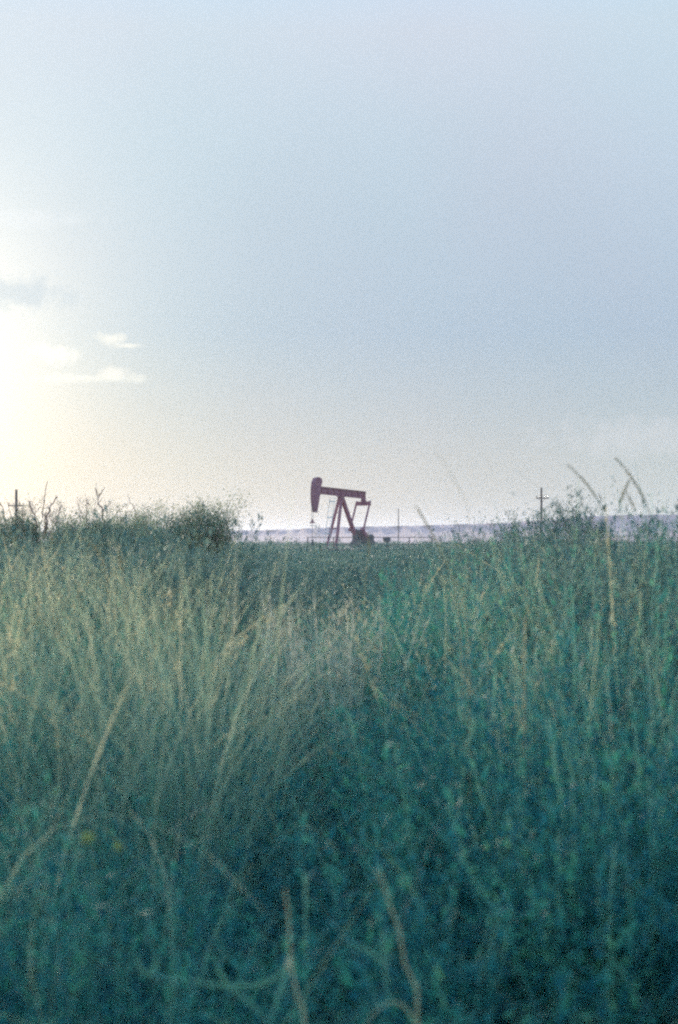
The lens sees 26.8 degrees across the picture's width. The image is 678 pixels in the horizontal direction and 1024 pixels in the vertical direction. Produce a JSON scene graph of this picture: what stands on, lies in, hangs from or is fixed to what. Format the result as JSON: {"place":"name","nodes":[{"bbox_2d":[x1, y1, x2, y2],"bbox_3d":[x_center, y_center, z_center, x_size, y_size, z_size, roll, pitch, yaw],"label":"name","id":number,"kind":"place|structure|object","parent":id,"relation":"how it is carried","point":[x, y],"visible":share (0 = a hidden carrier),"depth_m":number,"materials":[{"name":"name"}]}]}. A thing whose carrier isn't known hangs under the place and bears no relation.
{"place":"outdoors","nodes":[
{"label":"outdoors","id":0,"kind":"place"},
{"bbox_2d":[0,508,675,953],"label":"grass seed heads","id":1,"kind":"object","parent":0,"point":[74,720],"depth_m":5.03,"materials":[{"name":"beige plant"}]},
{"bbox_2d":[0,459,677,1023],"bbox_3d":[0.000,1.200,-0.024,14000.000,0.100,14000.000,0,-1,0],"label":"ground","id":2,"kind":"structure","parent":0,"point":[412,1003],"depth_m":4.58,"materials":[{"name":"green plant"}]},
{"bbox_2d":[0,502,16,561],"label":"shrub","id":3,"kind":"object","parent":2,"relation":"on","point":[4,528],"visible":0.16,"depth_m":37.85,"materials":[{"name":"green plant"}]},
{"bbox_2d":[8,489,23,520],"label":"utility pole","id":4,"kind":"object","parent":2,"relation":"on","point":[16,497],"visible":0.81,"depth_m":189.91,"materials":[{"name":"wood"}]},
{"bbox_2d":[0,493,67,558],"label":"shrub","id":5,"kind":"object","parent":2,"relation":"on","point":[17,525],"visible":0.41,"depth_m":37.88,"materials":[{"name":"green plant"}]},
{"bbox_2d":[30,481,96,560],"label":"shrub","id":6,"kind":"object","parent":2,"relation":"on","point":[55,526],"visible":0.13,"depth_m":38.90,"materials":[{"name":"green plant"}]},
{"bbox_2d":[80,832,94,1023],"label":"flower","id":7,"kind":"object","parent":2,"relation":"on","point":[89,837],"visible":1,"depth_m":2.19,"materials":[{"name":"green plant"}]},
{"bbox_2d":[59,488,132,555],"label":"shrub","id":8,"kind":"object","parent":2,"relation":"on","point":[89,521],"visible":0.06,"depth_m":36.92,"materials":[{"name":"green plant"}]},
{"bbox_2d":[81,537,110,855],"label":"grass stalk","id":9,"kind":"object","parent":2,"relation":"on","point":[89,543],"depth_m":4.59,"materials":[{"name":"green plant"}]},
{"bbox_2d":[112,842,122,1023],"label":"flower","id":10,"kind":"object","parent":2,"relation":"on","point":[118,844],"visible":1,"depth_m":2.38,"materials":[{"name":"green plant"}]},
{"bbox_2d":[117,543,127,825],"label":"grass stalk","id":11,"kind":"object","parent":2,"relation":"on","point":[120,561],"depth_m":4.39,"materials":[{"name":"green plant"}]},
{"bbox_2d":[56,498,211,573],"bbox_3d":[-5.282,0.868,36.107,3.886,2.558,3.963,0,-1,0],"label":"shrub","id":12,"kind":"object","parent":2,"relation":"on","point":[126,528],"visible":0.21,"depth_m":35.55,"materials":[{"name":"green plant"}]},
{"bbox_2d":[105,496,167,544],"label":"shrub","id":13,"kind":"object","parent":2,"relation":"on","point":[145,516],"visible":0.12,"depth_m":39.87,"materials":[{"name":"green plant"}]},
{"bbox_2d":[0,499,299,706],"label":"scrub","id":14,"kind":"object","parent":2,"relation":"on","point":[28,557],"visible":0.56,"depth_m":8.01,"materials":[{"name":"green plant"}]},
{"bbox_2d":[150,486,254,570],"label":"shrub","id":15,"kind":"object","parent":2,"relation":"on","point":[219,531],"visible":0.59,"depth_m":37.54,"materials":[{"name":"green plant"}]},
{"bbox_2d":[136,889,305,1023],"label":"grass stalk","id":16,"kind":"object","parent":2,"relation":"on","point":[287,969],"depth_m":2.19,"materials":[{"name":"green plant"}]},
{"bbox_2d":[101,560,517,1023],"bbox_3d":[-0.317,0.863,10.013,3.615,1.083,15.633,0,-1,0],"label":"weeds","id":17,"kind":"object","parent":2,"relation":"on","point":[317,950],"visible":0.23,"depth_m":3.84,"materials":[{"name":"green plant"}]},
{"bbox_2d":[0,521,675,642],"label":"undergrowth","id":18,"kind":"object","parent":2,"relation":"on","point":[377,550],"visible":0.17,"depth_m":33.09,"materials":[{"name":"green plant"}]},
{"bbox_2d":[170,523,513,666],"bbox_3d":[0.029,0.919,19.660,5.867,1.363,20.333,0,-1,0],"label":"scrub","id":19,"kind":"object","parent":2,"relation":"on","point":[333,582],"visible":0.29,"depth_m":12.29,"materials":[{"name":"green plant"}]},
{"bbox_2d":[310,477,375,551],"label":"pumpjack","id":20,"kind":"object","parent":2,"relation":"on","point":[317,489],"visible":0.85,"depth_m":144.86,"materials":[{"name":"red paint"}]},
{"bbox_2d":[362,532,369,751],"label":"grass stalk","id":21,"kind":"object","parent":2,"relation":"on","point":[364,595],"depth_m":5.99,"materials":[{"name":"green plant"}]},
{"bbox_2d":[307,537,432,548],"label":"pipe fence","id":22,"kind":"object","parent":2,"relation":"on","point":[333,544],"visible":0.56,"depth_m":138.01,"materials":[{"name":"metal"}]},
{"bbox_2d":[347,870,418,1023],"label":"grass stalk","id":23,"kind":"object","parent":2,"relation":"on","point":[382,962],"depth_m":2.19,"materials":[{"name":"green plant"}]},
{"bbox_2d":[383,537,390,548],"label":"control box","id":24,"kind":"object","parent":2,"relation":"on","point":[386,539],"visible":0.7,"depth_m":136.79,"materials":[{"name":"grey metal"}]},
{"bbox_2d":[366,1002,415,1023],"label":"grass stalk","id":25,"kind":"object","parent":2,"relation":"on","point":[410,1014],"depth_m":2.18,"materials":[{"name":"green plant"}]},
{"bbox_2d":[398,508,398,540],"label":"utility pole","id":26,"kind":"object","parent":2,"relation":"on","point":[398,524],"visible":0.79,"depth_m":419.86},
{"bbox_2d":[415,504,465,750],"bbox_3d":[0.335,0.634,4.589,0.178,1.319,0.014,0,-1,0],"label":"grass stalk","id":27,"kind":"object","parent":2,"relation":"on","point":[432,534],"depth_m":4.59,"materials":[{"name":"green plant"}]},
{"bbox_2d":[437,580,471,910],"bbox_3d":[0.291,0.722,3.586,0.088,1.102,0.005,0,-1,0],"label":"grass stalk","id":28,"kind":"object","parent":2,"relation":"on","point":[468,690],"depth_m":3.59,"materials":[{"name":"green plant"}]},
{"bbox_2d":[434,451,491,833],"bbox_3d":[0.300,0.562,3.389,0.143,1.415,0.004,0,-1,0],"label":"grass stalk","id":29,"kind":"object","parent":2,"relation":"on","point":[486,626],"depth_m":3.39,"materials":[{"name":"green plant"}]},
{"bbox_2d":[274,476,677,1023],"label":"weeds","id":30,"kind":"object","parent":2,"relation":"on","point":[572,869],"visible":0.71,"depth_m":3.08,"materials":[{"name":"green plant"}]},
{"bbox_2d":[494,508,524,551],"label":"shrub","id":31,"kind":"object","parent":2,"relation":"on","point":[515,519],"visible":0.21,"depth_m":33.96,"materials":[{"name":"green plant"}]},
{"bbox_2d":[496,587,527,828],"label":"grass stalk","id":32,"kind":"object","parent":2,"relation":"on","point":[525,601],"depth_m":3.59,"materials":[{"name":"green plant"}]},
{"bbox_2d":[396,487,677,729],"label":"scrub","id":33,"kind":"object","parent":2,"relation":"on","point":[578,560],"visible":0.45,"depth_m":6.24,"materials":[{"name":"green plant"}]},
{"bbox_2d":[536,488,548,539],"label":"utility pole","id":34,"kind":"object","parent":2,"relation":"on","point":[541,498],"visible":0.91,"depth_m":209.93,"materials":[{"name":"wood"}]},
{"bbox_2d":[528,502,563,560],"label":"shrub","id":35,"kind":"object","parent":2,"relation":"on","point":[539,524],"visible":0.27,"depth_m":34.92,"materials":[{"name":"green plant"}]},
{"bbox_2d":[482,509,635,583],"bbox_3d":[4.794,0.968,31.209,3.477,2.079,3.202,0,-1,0],"label":"shrub","id":36,"kind":"object","parent":2,"relation":"on","point":[554,536],"visible":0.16,"depth_m":30.90,"materials":[{"name":"green plant"}]},
{"bbox_2d":[545,485,595,567],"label":"shrub","id":37,"kind":"object","parent":2,"relation":"on","point":[572,511],"visible":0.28,"depth_m":33.95,"materials":[{"name":"green plant"}]},
{"bbox_2d":[567,465,613,706],"bbox_3d":[0.886,0.565,4.990,0.170,1.474,0.016,0,-1,0],"label":"grass stalk","id":38,"kind":"object","parent":2,"relation":"on","point":[583,480],"depth_m":5.00,"materials":[{"name":"green plant"}]},
{"bbox_2d":[578,497,609,554],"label":"shrub","id":39,"kind":"object","parent":2,"relation":"on","point":[590,526],"visible":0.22,"depth_m":32.99,"materials":[{"name":"green plant"}]},
{"bbox_2d":[605,478,629,662],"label":"grass stalk","id":40,"kind":"object","parent":2,"relation":"on","point":[609,550],"depth_m":5.30,"materials":[{"name":"green plant"}]},
{"bbox_2d":[624,489,643,708],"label":"grass stalk","id":41,"kind":"object","parent":2,"relation":"on","point":[632,503],"depth_m":4.60,"materials":[{"name":"green plant"}]},
{"bbox_2d":[615,457,673,749],"bbox_3d":[1.079,0.554,4.990,0.224,1.496,0.017,0,-1,0],"label":"grass stalk","id":42,"kind":"object","parent":2,"relation":"on","point":[634,482],"depth_m":5.00,"materials":[{"name":"green plant"}]},
{"bbox_2d":[0,0,677,531],"label":"sky","id":43,"kind":"structure","parent":0,"point":[261,248],"materials":[{"name":"blue"}]},
{"bbox_2d":[5,514,677,542],"bbox_3d":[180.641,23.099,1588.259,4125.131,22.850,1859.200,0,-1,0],"label":"hills","id":44,"kind":"structure","parent":0,"point":[376,531],"depth_m":905.15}
]}

